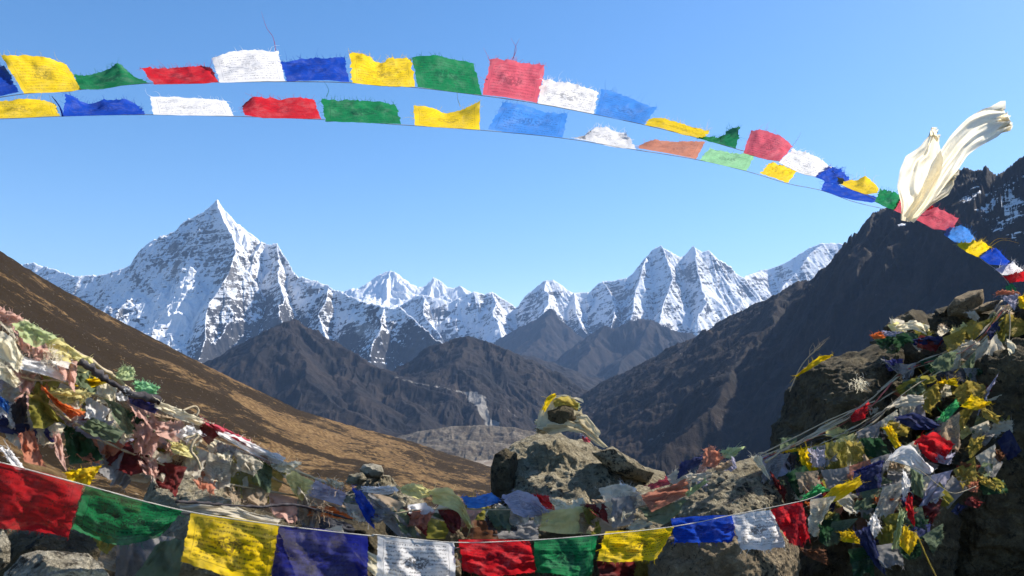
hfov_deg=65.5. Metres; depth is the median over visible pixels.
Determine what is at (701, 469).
cloth scrap
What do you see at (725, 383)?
mountain
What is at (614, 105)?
prayer flag
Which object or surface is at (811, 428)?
rope
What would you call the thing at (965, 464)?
cloth scrap
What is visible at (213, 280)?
mountain
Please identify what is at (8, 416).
prayer flag
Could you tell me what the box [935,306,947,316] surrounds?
stone
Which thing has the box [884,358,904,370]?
prayer flag
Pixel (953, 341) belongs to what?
prayer flag
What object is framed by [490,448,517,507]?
boulder
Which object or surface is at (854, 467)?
prayer flag
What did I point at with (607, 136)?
prayer flag
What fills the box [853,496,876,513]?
prayer flag
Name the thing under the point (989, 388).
prayer flag
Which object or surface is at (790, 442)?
cloth scrap
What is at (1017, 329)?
prayer flag
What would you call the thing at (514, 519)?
prayer flag
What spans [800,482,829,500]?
prayer flag
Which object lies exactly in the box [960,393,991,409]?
prayer flag
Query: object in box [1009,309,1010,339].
rope
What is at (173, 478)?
prayer flag
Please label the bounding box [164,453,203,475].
prayer flag
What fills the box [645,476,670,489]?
prayer flag
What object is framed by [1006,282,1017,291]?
prayer flag
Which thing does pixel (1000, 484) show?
cloth scrap
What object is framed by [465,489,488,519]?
prayer flag
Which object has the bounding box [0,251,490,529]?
hillside
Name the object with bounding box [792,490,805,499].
cloth scrap
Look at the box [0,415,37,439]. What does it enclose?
prayer flag
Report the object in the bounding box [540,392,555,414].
prayer flag
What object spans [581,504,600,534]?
prayer flag
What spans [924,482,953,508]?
cloth scrap
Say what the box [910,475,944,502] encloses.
prayer flag
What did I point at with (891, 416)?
prayer flag
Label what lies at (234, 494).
prayer flag
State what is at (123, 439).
prayer flag
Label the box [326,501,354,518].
prayer flag
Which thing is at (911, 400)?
prayer flag
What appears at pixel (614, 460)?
boulder
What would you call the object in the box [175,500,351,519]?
rope
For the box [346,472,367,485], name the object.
stone
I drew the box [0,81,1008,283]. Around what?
cord
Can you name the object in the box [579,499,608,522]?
prayer flag
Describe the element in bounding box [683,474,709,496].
prayer flag
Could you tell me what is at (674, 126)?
prayer flag
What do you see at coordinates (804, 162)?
prayer flag
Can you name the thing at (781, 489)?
prayer flag
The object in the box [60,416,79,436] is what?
cloth scrap
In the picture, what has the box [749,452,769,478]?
prayer flag
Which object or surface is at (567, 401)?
cloth scrap
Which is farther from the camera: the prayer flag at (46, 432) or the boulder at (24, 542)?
the boulder at (24, 542)
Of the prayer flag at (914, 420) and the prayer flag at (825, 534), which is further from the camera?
the prayer flag at (914, 420)
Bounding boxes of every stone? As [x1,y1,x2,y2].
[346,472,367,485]
[360,464,383,478]
[547,406,577,423]
[883,309,928,333]
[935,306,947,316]
[947,289,983,318]
[962,300,999,316]
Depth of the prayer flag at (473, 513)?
3.15 m
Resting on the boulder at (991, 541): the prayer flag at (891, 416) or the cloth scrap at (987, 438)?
the cloth scrap at (987, 438)
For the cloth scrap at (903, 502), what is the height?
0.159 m
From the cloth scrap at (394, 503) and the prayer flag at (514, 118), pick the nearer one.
the cloth scrap at (394, 503)
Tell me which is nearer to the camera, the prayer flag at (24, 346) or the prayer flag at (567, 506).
the prayer flag at (24, 346)
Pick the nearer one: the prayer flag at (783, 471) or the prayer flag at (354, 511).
the prayer flag at (354, 511)
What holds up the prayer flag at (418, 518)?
hanging from the rope at (282, 482)
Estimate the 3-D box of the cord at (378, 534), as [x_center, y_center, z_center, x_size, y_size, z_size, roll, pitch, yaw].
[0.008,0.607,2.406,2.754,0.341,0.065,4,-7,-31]
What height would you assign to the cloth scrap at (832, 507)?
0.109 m
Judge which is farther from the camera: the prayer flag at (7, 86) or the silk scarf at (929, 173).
the silk scarf at (929, 173)
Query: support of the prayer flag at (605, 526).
hanging from the rope at (282, 482)
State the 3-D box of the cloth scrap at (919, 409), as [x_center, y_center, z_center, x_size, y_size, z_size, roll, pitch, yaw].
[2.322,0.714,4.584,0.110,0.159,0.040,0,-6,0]
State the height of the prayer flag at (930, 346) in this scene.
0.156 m
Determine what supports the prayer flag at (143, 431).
hanging from the rope at (60, 381)
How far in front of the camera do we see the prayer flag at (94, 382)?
2.19 m
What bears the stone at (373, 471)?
on the boulder at (384, 480)
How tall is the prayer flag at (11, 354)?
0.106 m
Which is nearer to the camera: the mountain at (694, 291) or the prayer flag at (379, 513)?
the prayer flag at (379, 513)
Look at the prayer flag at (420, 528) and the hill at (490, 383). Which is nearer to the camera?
the prayer flag at (420, 528)
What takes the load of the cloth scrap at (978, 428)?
on the cloth scrap at (996, 433)
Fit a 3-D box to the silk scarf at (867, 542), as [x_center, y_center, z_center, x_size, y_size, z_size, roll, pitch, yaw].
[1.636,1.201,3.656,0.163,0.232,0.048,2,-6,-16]
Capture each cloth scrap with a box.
[18,391,30,409]
[31,376,51,390]
[58,413,78,426]
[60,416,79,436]
[74,418,115,440]
[76,405,86,422]
[100,439,123,458]
[130,440,161,461]
[156,437,175,457]
[227,473,248,502]
[230,463,238,476]
[373,494,403,511]
[376,508,394,523]
[407,503,435,515]
[431,505,451,520]
[495,503,504,507]
[553,394,581,409]
[571,498,584,506]
[588,499,604,503]
[620,481,635,491]
[667,468,690,487]
[696,464,707,473]
[767,477,786,484]
[774,436,796,449]
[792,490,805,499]
[805,475,827,501]
[805,479,841,511]
[814,494,836,511]
[818,463,823,477]
[822,509,839,526]
[823,510,837,519]
[825,422,848,438]
[833,506,843,515]
[846,452,857,464]
[858,454,868,462]
[860,508,874,517]
[863,512,872,520]
[864,415,878,423]
[868,406,879,414]
[878,431,885,439]
[881,476,892,484]
[886,337,903,354]
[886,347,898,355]
[886,420,910,436]
[886,469,909,482]
[888,322,902,331]
[889,317,906,331]
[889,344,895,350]
[889,462,904,470]
[891,389,915,396]
[899,484,914,511]
[901,523,930,539]
[905,491,921,500]
[907,526,925,536]
[913,321,933,335]
[915,402,925,416]
[916,500,937,514]
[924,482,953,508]
[926,461,938,475]
[936,414,955,424]
[937,325,948,335]
[940,384,951,396]
[945,476,966,508]
[950,323,966,333]
[951,503,967,514]
[953,318,977,338]
[959,322,968,339]
[960,422,970,439]
[960,462,980,488]
[963,310,979,320]
[965,496,983,507]
[970,421,990,438]
[972,416,991,436]
[976,462,993,477]
[978,478,1008,494]
[982,429,994,445]
[988,430,1001,438]
[989,461,1002,477]
[991,418,1013,431]
[992,477,1005,494]
[993,429,1020,462]
[994,304,1008,315]
[1002,334,1011,345]
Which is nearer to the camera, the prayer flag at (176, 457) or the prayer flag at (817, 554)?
the prayer flag at (176, 457)
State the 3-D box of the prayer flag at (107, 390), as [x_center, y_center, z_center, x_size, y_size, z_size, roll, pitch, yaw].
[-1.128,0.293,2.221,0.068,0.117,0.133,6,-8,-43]
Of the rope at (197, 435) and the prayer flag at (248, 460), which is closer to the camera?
the rope at (197, 435)
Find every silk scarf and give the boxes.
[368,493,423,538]
[534,418,607,447]
[537,395,582,429]
[572,409,599,440]
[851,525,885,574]
[897,101,1012,222]
[1005,339,1016,354]
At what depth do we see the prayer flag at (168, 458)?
2.36 m
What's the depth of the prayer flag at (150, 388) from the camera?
2.29 m
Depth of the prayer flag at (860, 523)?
3.88 m
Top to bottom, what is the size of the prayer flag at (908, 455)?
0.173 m
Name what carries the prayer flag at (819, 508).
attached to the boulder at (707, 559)
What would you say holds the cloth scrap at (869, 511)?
on the cloth scrap
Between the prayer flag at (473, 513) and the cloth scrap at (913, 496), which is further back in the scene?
the cloth scrap at (913, 496)
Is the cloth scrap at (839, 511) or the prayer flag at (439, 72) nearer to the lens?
the prayer flag at (439, 72)
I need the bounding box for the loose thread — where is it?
[53,98,63,116]
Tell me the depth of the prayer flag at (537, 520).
3.29 m
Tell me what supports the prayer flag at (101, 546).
hanging from the cord at (378, 534)
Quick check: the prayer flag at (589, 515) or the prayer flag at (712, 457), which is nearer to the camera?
the prayer flag at (589, 515)
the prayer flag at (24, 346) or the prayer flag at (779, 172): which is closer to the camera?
the prayer flag at (24, 346)
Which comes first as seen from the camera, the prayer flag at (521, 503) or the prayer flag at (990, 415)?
the prayer flag at (521, 503)
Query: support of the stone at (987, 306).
on the stone at (958, 306)
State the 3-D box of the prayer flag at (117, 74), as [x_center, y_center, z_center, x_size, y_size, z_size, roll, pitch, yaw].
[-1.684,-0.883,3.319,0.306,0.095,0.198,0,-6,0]
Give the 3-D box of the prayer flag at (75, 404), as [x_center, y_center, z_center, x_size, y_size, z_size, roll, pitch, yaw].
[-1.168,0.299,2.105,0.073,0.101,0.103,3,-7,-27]
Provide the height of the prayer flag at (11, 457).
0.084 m
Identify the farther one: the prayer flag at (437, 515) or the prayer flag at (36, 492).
the prayer flag at (437, 515)
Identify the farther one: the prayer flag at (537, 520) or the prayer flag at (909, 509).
the prayer flag at (909, 509)
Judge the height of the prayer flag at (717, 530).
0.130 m
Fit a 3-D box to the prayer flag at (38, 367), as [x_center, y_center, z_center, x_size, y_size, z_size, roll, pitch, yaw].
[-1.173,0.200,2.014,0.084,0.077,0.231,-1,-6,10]
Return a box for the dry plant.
[789,336,829,391]
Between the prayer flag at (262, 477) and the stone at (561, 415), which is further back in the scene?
the stone at (561, 415)
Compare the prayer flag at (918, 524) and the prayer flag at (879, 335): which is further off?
the prayer flag at (879, 335)
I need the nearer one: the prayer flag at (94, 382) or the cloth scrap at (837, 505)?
the prayer flag at (94, 382)
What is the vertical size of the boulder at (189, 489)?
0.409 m
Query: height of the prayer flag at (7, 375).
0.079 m
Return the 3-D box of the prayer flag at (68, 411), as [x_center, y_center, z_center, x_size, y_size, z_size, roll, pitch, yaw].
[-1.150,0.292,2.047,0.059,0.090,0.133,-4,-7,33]
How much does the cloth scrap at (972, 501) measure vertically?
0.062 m
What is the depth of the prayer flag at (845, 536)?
3.67 m
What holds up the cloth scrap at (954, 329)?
on the cloth scrap at (963, 324)
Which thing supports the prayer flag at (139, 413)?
hanging from the rope at (112, 376)
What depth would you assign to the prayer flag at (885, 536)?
3.79 m
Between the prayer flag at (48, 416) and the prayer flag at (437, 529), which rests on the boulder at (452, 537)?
the prayer flag at (437, 529)
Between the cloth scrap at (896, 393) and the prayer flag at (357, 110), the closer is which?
the prayer flag at (357, 110)
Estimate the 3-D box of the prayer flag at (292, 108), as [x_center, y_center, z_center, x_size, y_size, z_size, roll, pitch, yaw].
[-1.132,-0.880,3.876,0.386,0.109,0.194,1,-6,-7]
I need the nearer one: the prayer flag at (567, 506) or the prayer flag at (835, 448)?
the prayer flag at (567, 506)
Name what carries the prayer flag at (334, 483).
hanging from the rope at (112, 376)
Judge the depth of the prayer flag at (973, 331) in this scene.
5.08 m
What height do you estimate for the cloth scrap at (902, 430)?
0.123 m
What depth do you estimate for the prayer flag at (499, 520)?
3.19 m
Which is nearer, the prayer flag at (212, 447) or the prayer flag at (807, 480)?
the prayer flag at (212, 447)
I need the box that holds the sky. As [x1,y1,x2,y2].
[0,0,1023,306]
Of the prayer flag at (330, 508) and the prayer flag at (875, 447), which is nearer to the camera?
the prayer flag at (330, 508)
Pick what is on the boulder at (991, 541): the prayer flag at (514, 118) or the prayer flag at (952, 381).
the prayer flag at (952, 381)
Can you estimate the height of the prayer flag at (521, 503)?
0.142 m
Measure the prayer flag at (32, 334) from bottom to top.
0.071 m
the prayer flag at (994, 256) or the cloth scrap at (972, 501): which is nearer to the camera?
the cloth scrap at (972, 501)
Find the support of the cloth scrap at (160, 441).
on the cloth scrap
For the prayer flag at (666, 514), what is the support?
hanging from the rope at (282, 482)
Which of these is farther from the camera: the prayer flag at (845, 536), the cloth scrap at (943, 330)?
the cloth scrap at (943, 330)
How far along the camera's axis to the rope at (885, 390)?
4.69 m
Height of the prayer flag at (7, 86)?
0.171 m
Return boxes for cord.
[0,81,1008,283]
[0,462,821,542]
[2,114,883,208]
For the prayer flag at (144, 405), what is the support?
hanging from the rope at (102, 377)
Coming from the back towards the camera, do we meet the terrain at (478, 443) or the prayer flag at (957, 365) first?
the terrain at (478, 443)
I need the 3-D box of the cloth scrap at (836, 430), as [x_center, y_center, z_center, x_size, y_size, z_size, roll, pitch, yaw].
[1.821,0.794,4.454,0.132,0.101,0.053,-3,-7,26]
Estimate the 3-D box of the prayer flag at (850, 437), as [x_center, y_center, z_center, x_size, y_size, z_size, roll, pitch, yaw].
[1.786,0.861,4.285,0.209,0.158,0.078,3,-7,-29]
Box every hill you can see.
[202,319,467,436]
[393,336,587,431]
[496,309,695,380]
[521,355,602,390]
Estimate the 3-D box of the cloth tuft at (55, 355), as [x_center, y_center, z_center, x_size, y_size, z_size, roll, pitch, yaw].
[-1.159,0.170,2.016,0.099,0.078,0.062,-4,-8,36]
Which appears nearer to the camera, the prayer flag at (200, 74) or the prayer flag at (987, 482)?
the prayer flag at (200, 74)
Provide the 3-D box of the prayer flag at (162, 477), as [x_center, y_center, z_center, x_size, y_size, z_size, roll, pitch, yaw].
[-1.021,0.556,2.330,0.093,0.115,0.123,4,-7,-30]
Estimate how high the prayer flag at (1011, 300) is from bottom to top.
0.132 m
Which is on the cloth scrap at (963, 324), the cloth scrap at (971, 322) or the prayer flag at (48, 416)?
the cloth scrap at (971, 322)
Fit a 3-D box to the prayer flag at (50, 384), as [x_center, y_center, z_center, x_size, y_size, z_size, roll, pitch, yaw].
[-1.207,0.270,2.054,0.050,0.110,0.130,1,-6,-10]
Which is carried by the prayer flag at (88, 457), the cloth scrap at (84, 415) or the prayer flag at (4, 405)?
the cloth scrap at (84, 415)
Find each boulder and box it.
[0,522,114,575]
[0,529,10,570]
[4,550,108,575]
[132,503,299,545]
[143,475,240,575]
[281,501,388,575]
[343,475,402,504]
[385,493,469,575]
[407,526,465,575]
[464,517,635,575]
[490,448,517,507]
[504,432,665,507]
[592,446,653,482]
[601,485,674,564]
[648,530,800,575]
[675,457,787,526]
[768,344,912,504]
[798,461,961,575]
[870,301,1023,461]
[930,337,1023,575]
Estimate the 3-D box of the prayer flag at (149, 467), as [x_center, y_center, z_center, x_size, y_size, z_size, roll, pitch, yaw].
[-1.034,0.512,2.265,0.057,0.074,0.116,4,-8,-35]
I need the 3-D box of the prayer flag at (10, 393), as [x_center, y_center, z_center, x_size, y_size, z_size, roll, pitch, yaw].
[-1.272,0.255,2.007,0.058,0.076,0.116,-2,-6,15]
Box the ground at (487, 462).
[474,459,492,466]
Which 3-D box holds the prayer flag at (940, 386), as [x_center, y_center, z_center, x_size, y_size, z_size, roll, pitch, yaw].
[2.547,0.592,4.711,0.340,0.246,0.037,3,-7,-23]
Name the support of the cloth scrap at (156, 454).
on the prayer flag at (142, 477)
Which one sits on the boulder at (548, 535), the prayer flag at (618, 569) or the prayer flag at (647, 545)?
the prayer flag at (618, 569)
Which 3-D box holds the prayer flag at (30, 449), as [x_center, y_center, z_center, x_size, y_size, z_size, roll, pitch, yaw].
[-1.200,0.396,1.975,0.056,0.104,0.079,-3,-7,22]
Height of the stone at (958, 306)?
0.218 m
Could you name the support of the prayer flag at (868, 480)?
hanging from the rope at (931, 479)
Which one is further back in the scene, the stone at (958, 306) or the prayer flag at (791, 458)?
the stone at (958, 306)
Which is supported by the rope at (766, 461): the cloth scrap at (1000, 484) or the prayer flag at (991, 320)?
the prayer flag at (991, 320)
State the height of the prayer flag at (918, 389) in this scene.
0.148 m
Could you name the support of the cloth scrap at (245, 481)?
on the prayer flag at (236, 479)
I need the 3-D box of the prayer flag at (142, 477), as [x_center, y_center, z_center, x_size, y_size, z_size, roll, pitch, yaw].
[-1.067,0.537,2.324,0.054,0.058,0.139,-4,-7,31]
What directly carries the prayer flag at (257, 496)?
hanging from the rope at (60, 413)
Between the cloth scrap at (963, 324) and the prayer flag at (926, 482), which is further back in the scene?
the cloth scrap at (963, 324)
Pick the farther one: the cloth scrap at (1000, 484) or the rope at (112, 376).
the cloth scrap at (1000, 484)
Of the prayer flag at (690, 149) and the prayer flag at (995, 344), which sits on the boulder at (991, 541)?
the prayer flag at (995, 344)
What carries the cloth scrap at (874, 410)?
on the boulder at (820, 393)
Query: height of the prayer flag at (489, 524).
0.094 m
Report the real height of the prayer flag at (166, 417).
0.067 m
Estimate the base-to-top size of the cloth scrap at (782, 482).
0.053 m
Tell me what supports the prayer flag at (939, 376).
hanging from the rope at (884, 410)
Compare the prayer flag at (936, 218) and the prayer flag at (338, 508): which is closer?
the prayer flag at (338, 508)
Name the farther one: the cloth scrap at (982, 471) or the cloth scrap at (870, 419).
the cloth scrap at (870, 419)
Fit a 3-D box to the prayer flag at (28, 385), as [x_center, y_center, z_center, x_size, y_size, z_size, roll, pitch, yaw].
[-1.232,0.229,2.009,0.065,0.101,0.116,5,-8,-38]
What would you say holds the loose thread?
hanging from the cord at (479, 95)
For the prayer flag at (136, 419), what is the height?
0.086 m
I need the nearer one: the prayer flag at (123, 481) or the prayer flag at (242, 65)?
the prayer flag at (123, 481)
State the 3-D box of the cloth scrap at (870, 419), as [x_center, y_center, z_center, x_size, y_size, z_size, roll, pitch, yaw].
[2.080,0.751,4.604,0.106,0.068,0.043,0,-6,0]
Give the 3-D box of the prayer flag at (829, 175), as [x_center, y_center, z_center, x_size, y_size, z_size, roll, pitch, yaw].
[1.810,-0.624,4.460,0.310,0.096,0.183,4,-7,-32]
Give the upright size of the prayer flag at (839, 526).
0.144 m
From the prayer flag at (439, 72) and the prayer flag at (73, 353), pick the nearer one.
the prayer flag at (73, 353)
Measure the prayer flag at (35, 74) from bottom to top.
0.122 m
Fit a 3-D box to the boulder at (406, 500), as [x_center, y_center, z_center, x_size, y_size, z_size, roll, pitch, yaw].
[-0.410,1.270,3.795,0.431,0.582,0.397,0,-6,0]
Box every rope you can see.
[1,379,296,496]
[18,319,341,488]
[21,376,182,428]
[77,358,161,404]
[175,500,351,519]
[182,405,199,415]
[183,433,201,469]
[234,463,646,518]
[757,401,874,455]
[758,304,1009,453]
[762,339,980,456]
[763,311,1007,458]
[764,304,1007,458]
[764,307,1001,463]
[774,300,1002,454]
[775,311,1005,452]
[809,310,1011,448]
[885,459,975,493]
[918,537,935,575]
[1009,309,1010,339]
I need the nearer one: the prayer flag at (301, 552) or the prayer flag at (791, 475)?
the prayer flag at (301, 552)
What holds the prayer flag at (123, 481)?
hanging from the rope at (112, 376)
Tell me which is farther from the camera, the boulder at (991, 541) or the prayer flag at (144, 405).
the boulder at (991, 541)
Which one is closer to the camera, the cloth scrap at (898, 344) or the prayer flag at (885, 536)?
the prayer flag at (885, 536)
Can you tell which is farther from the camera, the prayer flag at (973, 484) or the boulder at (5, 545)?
the prayer flag at (973, 484)
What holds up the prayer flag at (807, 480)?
attached to the boulder at (740, 488)
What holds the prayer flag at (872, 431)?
on the cloth scrap
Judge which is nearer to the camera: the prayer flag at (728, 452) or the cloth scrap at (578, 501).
the cloth scrap at (578, 501)
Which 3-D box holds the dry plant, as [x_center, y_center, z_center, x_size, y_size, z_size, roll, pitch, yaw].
[1.899,0.485,5.079,0.281,0.355,0.074,0,-6,0]
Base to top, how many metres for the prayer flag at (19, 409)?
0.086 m
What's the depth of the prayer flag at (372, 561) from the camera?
3.14 m
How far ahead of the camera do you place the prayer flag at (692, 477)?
3.67 m
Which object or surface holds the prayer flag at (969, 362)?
on the boulder at (991, 541)
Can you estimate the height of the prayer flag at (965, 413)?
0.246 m
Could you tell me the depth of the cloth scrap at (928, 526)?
3.84 m
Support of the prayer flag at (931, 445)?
attached to the prayer flag at (942, 460)
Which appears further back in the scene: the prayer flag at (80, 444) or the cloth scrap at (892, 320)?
the cloth scrap at (892, 320)
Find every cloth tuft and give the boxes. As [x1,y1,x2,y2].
[40,343,72,367]
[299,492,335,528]
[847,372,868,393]
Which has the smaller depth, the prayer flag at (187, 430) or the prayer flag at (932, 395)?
the prayer flag at (187, 430)
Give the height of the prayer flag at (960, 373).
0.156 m
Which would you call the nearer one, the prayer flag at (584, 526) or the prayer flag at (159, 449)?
the prayer flag at (159, 449)
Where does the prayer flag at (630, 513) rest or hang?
hanging from the rope at (282, 482)
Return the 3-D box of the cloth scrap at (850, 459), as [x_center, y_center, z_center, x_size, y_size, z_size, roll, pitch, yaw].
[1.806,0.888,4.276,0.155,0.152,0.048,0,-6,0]
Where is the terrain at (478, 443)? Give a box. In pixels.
[396,425,535,460]
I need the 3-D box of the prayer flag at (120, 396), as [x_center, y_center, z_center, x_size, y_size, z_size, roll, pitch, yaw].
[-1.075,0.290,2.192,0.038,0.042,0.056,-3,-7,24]
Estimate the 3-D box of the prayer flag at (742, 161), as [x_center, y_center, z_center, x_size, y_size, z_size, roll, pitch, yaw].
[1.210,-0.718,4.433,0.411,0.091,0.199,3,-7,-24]
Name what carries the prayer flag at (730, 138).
hanging from the cord at (479, 95)
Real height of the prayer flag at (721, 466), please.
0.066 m
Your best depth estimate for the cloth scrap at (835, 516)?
3.92 m
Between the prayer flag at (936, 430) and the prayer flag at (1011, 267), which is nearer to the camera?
the prayer flag at (936, 430)
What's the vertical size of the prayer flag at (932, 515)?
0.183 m
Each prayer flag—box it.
[0,63,18,95]
[0,93,59,117]
[0,306,23,325]
[0,321,16,338]
[0,330,25,372]
[0,358,23,379]
[0,361,20,387]
[0,381,20,403]
[0,389,10,413]
[0,402,14,428]
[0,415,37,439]
[0,442,23,469]
[0,463,83,537]
[1,52,80,92]
[5,409,34,450]
[10,393,27,423]
[12,319,57,346]
[12,325,30,356]
[13,369,35,398]
[17,354,76,381]
[17,428,45,466]
[21,370,55,387]
[21,392,66,428]
[28,374,59,410]
[29,344,51,360]
[36,423,64,447]
[41,385,85,418]
[43,427,53,445]
[45,337,92,372]
[45,388,93,405]
[51,422,69,470]
[58,360,77,392]
[58,383,82,418]
[59,92,144,115]
[62,464,103,484]
[63,374,109,387]
[63,422,103,464]
[71,486,186,550]
[72,58,147,89]
[76,371,96,394]
[77,439,106,465]
[79,417,124,443]
[85,398,109,421]
[91,440,123,482]
[93,538,114,554]
[96,383,116,411]
[98,545,116,571]
[100,395,136,433]
[106,440,147,475]
[107,411,129,444]
[110,471,130,491]
[115,363,135,380]
[115,388,133,400]
[115,533,180,575]
[124,404,148,430]
[124,464,157,482]
[127,397,151,429]
[128,387,160,413]
[130,430,160,461]
[131,410,157,445]
[131,436,165,461]
[133,378,160,393]
[135,538,184,575]
[138,456,160,478]
[140,62,217,84]
[145,91,237,115]
[147,417,186,443]
[150,413,189,424]
[150,466,170,497]
[152,395,213,426]
[155,440,187,462]
[155,461,186,496]
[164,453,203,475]
[167,426,201,464]
[169,438,199,458]
[174,422,202,442]
[176,503,283,524]
[178,447,208,480]
[181,513,278,575]
[191,471,218,497]
[198,420,219,444]
[202,418,251,442]
[203,452,232,489]
[207,439,233,462]
[212,45,284,82]
[216,429,287,465]
[216,441,238,462]
[222,485,241,507]
[229,445,256,475]
[230,453,286,502]
[232,450,263,474]
[235,434,275,469]
[239,95,320,118]
[241,483,269,510]
[252,457,272,492]
[269,492,297,523]
[271,458,301,472]
[271,526,368,575]
[278,50,348,81]
[281,473,308,505]
[286,468,314,500]
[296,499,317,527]
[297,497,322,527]
[300,517,358,532]
[301,501,352,518]
[304,480,315,503]
[307,474,347,507]
[318,525,343,531]
[320,96,400,123]
[326,476,343,487]
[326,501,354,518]
[344,503,364,524]
[348,48,421,86]
[350,484,382,528]
[360,484,398,494]
[360,507,391,525]
[367,551,376,575]
[374,536,459,575]
[393,483,429,498]
[393,509,417,537]
[404,508,427,536]
[405,101,479,129]
[408,510,434,531]
[412,52,482,94]
[426,504,469,538]
[429,485,477,538]
[433,508,445,519]
[438,509,460,534]
[458,539,536,575]
[459,492,499,507]
[460,510,482,528]
[461,520,500,539]
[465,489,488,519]
[479,49,547,102]
[482,515,518,530]
[485,508,519,532]
[487,517,539,538]
[488,100,568,137]
[497,488,549,517]
[509,511,536,526]
[529,536,597,575]
[530,506,555,524]
[531,489,554,509]
[538,75,599,113]
[539,500,590,533]
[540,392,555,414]
[549,495,566,507]
[555,504,577,509]
[571,121,637,148]
[578,503,601,533]
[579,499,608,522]
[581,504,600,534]
[582,436,592,442]
[595,89,656,123]
[595,480,641,501]
[597,527,673,565]
[597,561,638,575]
[598,517,618,533]
[602,502,625,521]
[610,495,642,520]
[611,492,639,527]
[627,517,652,529]
[632,560,649,575]
[635,137,704,158]
[639,497,688,524]
[640,478,691,511]
[643,116,709,137]
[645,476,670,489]
[671,515,735,545]
[676,454,702,479]
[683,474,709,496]
[685,471,715,482]
[697,124,741,147]
[700,147,753,170]
[701,446,724,467]
[712,459,732,471]
[720,444,743,458]
[720,456,736,474]
[732,510,784,554]
[744,125,792,160]
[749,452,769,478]
[760,159,796,182]
[760,453,789,484]
[762,451,794,476]
[770,471,786,501]
[771,501,810,548]
[774,442,823,452]
[779,144,835,175]
[783,450,796,470]
[786,465,808,497]
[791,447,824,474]
[794,354,832,377]
[794,471,821,492]
[797,447,823,478]
[798,544,827,564]
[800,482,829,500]
[803,496,835,536]
[804,446,825,467]
[815,165,853,187]
[816,440,837,467]
[816,522,833,546]
[818,181,876,202]
[821,467,851,503]
[823,476,862,502]
[824,439,847,469]
[829,518,857,550]
[834,433,853,459]
[835,530,859,543]
[837,176,882,193]
[837,493,862,514]
[843,436,865,460]
[847,459,870,490]
[848,401,870,421]
[848,547,874,575]
[849,460,886,477]
[851,461,882,495]
[853,487,881,510]
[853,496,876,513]
[854,517,877,540]
[856,421,882,445]
[859,434,890,457]
[867,511,881,538]
[870,331,885,338]
[870,453,891,479]
[873,483,902,519]
[874,496,898,511]
[875,188,899,209]
[875,336,895,351]
[876,523,893,544]
[876,543,903,570]
[880,358,907,378]
[880,513,903,535]
[881,330,904,336]
[881,410,899,440]
[881,423,901,448]
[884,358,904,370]
[886,395,924,407]
[886,443,936,474]
[890,410,940,429]
[892,505,906,548]
[894,201,900,212]
[894,320,932,334]
[894,332,917,348]
[895,374,936,394]
[898,536,921,561]
[899,362,916,379]
[899,406,915,414]
[899,525,917,555]
[901,468,911,500]
[901,506,926,538]
[902,378,924,395]
[905,440,923,472]
[905,496,916,526]
[906,516,929,528]
[907,334,943,345]
[910,468,924,497]
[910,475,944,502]
[914,432,954,462]
[915,335,942,354]
[917,205,958,229]
[919,383,942,415]
[919,470,951,506]
[920,356,937,374]
[920,425,941,461]
[922,524,945,554]
[923,497,942,525]
[926,371,945,388]
[927,349,957,372]
[935,377,959,386]
[935,399,959,422]
[935,450,954,464]
[938,348,961,369]
[938,369,958,389]
[940,412,961,454]
[943,328,967,351]
[944,224,975,242]
[944,368,967,390]
[950,378,990,405]
[953,457,979,488]
[957,340,982,353]
[958,237,991,256]
[959,393,983,430]
[960,352,974,382]
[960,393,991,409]
[961,352,971,360]
[963,368,977,382]
[965,320,988,341]
[966,433,984,458]
[967,479,978,492]
[975,338,988,360]
[975,444,996,477]
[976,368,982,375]
[976,469,996,490]
[977,375,997,415]
[978,247,1016,264]
[980,405,1003,423]
[984,333,1005,355]
[986,313,1013,326]
[987,321,1000,342]
[988,320,1005,342]
[995,261,1023,274]
[995,448,1005,462]
[996,289,1019,295]
[1001,269,1023,282]
[1001,293,1018,309]
[1003,311,1023,336]
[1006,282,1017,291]
[1018,294,1023,308]
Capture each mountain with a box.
[21,200,441,370]
[342,271,470,307]
[396,243,842,344]
[561,156,1023,480]
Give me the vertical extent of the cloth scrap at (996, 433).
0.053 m
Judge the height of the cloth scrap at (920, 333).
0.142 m
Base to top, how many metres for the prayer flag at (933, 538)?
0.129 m
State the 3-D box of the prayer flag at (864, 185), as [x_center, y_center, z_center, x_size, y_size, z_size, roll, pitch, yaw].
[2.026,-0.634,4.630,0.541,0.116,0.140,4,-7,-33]
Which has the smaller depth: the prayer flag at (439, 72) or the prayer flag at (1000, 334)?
the prayer flag at (439, 72)
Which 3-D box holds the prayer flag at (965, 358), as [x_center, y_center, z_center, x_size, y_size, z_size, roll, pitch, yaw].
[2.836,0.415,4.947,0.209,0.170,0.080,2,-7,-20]
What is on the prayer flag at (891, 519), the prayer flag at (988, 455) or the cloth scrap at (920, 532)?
the cloth scrap at (920, 532)
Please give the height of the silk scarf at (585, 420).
0.198 m
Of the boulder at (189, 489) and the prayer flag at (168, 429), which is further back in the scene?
the boulder at (189, 489)
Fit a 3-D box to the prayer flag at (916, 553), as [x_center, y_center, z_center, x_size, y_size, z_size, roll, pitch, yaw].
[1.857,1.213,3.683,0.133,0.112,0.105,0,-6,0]
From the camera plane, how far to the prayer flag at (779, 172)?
4.60 m
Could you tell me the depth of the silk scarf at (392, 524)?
2.99 m
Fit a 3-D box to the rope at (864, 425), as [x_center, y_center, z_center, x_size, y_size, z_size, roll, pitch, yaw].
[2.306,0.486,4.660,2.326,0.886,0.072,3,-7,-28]
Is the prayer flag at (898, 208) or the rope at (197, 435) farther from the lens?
the prayer flag at (898, 208)

